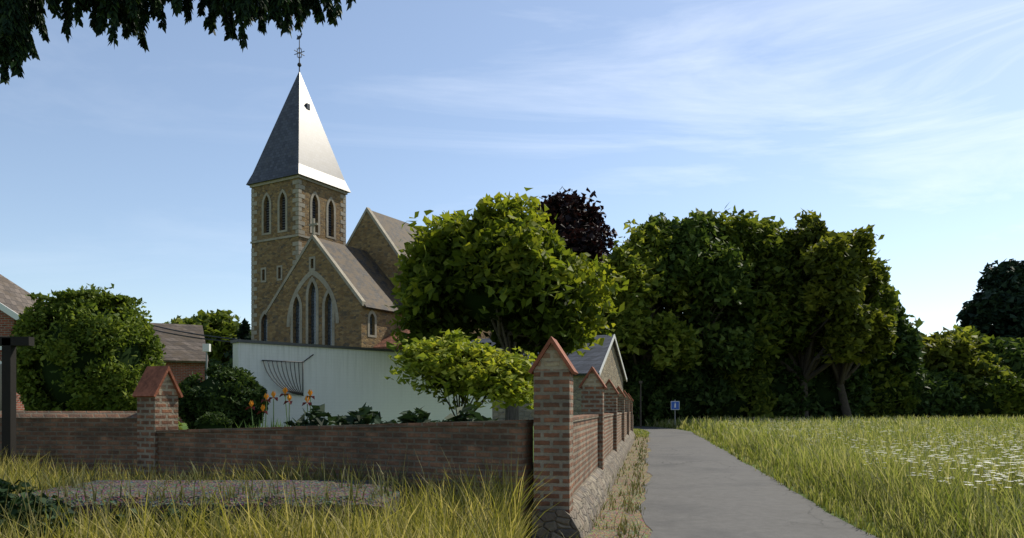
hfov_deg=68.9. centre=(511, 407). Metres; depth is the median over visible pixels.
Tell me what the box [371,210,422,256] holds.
church nave roof
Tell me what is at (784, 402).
field hedge
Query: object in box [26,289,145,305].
shrub shoots
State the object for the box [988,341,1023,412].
tree
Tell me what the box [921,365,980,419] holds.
field hedge
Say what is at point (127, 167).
sky
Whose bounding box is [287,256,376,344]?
church choir windows
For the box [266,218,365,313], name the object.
church choir coping
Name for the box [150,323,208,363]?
house roof
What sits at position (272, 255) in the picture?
church tower
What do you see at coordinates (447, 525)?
rough grass
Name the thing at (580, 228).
copper beech
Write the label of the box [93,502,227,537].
weed clump
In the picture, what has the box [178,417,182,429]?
bush
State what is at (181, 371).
house
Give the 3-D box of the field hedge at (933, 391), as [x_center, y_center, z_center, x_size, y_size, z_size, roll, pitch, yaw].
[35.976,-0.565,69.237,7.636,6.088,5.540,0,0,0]
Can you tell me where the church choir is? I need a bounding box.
[267,239,404,347]
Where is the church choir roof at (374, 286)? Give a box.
[266,238,402,315]
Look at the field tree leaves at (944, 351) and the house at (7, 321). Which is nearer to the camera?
the house at (7, 321)
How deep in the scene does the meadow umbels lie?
10.37 m
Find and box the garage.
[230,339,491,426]
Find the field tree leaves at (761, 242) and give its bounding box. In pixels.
[682,203,824,371]
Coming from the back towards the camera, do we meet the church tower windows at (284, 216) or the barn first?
the church tower windows at (284, 216)
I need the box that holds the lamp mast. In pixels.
[202,344,210,378]
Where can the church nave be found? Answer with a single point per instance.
(369, 238)
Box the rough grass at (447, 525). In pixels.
[0,446,599,537]
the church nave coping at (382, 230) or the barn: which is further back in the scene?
the church nave coping at (382, 230)
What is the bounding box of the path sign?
[671,401,678,409]
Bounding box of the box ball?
[195,411,232,428]
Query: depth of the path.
11.56 m
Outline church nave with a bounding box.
[348,212,493,338]
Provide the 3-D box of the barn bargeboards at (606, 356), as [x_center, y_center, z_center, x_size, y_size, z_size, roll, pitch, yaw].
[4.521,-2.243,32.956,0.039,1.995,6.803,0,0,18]
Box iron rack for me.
[262,354,313,395]
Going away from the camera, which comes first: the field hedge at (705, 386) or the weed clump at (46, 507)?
the weed clump at (46, 507)
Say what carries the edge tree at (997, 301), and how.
on the ground at (824, 508)
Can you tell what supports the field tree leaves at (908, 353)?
on the ground at (824, 508)
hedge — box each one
[205,358,232,379]
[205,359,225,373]
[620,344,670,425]
[645,358,736,425]
[704,360,778,420]
[754,356,824,419]
[808,344,876,419]
[859,358,921,419]
[890,373,944,418]
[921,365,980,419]
[954,364,1023,417]
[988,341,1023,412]
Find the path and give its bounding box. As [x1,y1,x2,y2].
[633,426,876,537]
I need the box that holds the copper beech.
[535,186,617,283]
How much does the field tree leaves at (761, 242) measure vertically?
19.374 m
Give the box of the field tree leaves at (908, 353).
[867,286,927,386]
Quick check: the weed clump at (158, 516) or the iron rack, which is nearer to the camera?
the weed clump at (158, 516)
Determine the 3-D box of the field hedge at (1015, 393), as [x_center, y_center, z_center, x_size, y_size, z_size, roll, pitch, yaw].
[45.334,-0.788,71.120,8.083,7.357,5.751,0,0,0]
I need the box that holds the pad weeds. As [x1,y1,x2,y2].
[0,458,456,530]
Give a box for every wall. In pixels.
[0,411,136,480]
[132,366,533,537]
[528,336,635,537]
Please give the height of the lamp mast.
4.350 m
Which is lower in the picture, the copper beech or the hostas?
the hostas
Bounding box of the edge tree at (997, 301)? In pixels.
[953,258,1023,341]
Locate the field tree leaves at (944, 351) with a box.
[919,327,1002,394]
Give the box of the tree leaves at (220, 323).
[164,309,250,365]
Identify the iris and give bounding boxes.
[234,387,314,427]
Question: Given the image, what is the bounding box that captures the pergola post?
[0,337,33,472]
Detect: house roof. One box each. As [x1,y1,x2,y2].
[0,274,46,320]
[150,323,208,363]
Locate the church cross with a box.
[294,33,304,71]
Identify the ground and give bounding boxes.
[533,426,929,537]
[588,437,652,537]
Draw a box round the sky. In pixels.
[0,0,1023,336]
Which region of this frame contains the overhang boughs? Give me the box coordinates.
[16,0,337,66]
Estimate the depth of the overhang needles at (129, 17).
3.75 m
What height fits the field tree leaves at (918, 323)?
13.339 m
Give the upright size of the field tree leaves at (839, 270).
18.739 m
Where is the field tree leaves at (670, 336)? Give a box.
[581,219,704,425]
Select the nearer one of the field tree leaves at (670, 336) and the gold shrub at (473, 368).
the gold shrub at (473, 368)
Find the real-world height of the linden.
6.278 m
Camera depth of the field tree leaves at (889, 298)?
61.29 m
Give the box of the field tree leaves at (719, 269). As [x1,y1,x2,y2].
[634,208,764,374]
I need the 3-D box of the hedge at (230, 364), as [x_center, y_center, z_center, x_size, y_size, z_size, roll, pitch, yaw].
[-18.057,-0.669,49.934,6.100,5.428,4.457,0,0,0]
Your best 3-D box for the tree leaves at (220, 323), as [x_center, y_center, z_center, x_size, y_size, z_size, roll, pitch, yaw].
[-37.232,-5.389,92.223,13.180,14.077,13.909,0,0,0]
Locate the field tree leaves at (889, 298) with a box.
[795,256,901,419]
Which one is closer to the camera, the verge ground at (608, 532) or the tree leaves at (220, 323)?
the verge ground at (608, 532)
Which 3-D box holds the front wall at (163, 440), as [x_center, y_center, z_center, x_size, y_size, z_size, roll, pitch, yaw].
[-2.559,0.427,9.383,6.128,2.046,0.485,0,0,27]
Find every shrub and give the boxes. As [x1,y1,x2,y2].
[1,283,165,410]
[385,328,536,415]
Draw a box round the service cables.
[153,325,235,341]
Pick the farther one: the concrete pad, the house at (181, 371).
the house at (181, 371)
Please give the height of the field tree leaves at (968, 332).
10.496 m
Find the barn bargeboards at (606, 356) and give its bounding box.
[599,334,626,381]
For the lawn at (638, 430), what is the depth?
41.73 m
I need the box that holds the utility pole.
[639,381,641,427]
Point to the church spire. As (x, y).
(297, 143)
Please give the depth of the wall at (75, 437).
10.78 m
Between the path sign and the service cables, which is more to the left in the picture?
the service cables
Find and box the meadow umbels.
[718,417,1023,534]
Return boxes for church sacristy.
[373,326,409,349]
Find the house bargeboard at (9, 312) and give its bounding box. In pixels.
[0,303,18,319]
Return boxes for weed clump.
[0,478,78,537]
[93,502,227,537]
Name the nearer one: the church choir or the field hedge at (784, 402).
the church choir
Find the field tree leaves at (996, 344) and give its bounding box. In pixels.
[974,336,1023,363]
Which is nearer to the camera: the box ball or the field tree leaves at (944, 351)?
the box ball
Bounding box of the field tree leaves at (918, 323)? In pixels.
[906,314,924,334]
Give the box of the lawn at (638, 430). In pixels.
[633,428,648,437]
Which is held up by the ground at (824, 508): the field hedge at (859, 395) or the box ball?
the field hedge at (859, 395)
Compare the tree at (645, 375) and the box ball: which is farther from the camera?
the tree at (645, 375)
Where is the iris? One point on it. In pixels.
(273, 394)
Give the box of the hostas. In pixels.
[284,403,498,426]
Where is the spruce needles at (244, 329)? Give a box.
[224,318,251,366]
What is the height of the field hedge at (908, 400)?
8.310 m
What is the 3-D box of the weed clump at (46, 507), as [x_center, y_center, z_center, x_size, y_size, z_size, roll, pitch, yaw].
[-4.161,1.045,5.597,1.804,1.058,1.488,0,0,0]
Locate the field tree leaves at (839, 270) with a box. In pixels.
[741,208,897,418]
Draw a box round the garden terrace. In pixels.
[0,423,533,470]
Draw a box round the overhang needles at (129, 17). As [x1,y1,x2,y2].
[0,0,355,84]
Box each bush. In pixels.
[178,364,268,429]
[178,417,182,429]
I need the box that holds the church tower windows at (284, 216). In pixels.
[259,189,335,340]
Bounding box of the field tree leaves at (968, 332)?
[950,324,999,366]
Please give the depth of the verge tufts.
11.22 m
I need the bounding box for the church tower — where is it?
[252,178,345,340]
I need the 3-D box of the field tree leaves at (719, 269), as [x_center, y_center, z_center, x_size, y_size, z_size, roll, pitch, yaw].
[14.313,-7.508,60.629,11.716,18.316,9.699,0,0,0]
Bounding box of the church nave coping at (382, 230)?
[346,207,400,256]
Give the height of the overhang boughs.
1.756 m
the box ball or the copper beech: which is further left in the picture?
the box ball
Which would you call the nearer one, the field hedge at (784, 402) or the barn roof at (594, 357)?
the barn roof at (594, 357)
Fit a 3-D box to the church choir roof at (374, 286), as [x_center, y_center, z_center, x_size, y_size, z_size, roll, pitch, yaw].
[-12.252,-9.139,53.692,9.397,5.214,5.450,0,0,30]
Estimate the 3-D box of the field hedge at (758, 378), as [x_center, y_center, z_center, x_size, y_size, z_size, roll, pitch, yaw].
[17.899,-1.199,62.105,7.760,7.601,5.955,0,0,0]
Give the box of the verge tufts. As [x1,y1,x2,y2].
[569,432,649,537]
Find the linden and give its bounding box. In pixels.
[385,187,628,419]
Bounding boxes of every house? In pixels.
[0,310,24,410]
[154,362,204,422]
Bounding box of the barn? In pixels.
[492,344,622,424]
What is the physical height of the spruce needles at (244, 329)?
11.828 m
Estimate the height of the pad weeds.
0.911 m
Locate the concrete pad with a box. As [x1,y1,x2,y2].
[13,480,410,534]
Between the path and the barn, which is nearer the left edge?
the barn
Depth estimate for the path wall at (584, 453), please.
7.94 m
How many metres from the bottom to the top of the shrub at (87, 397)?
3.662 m
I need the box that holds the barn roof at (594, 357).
[471,335,625,380]
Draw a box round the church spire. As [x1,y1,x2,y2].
[246,72,350,192]
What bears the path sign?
on the ground at (824, 508)

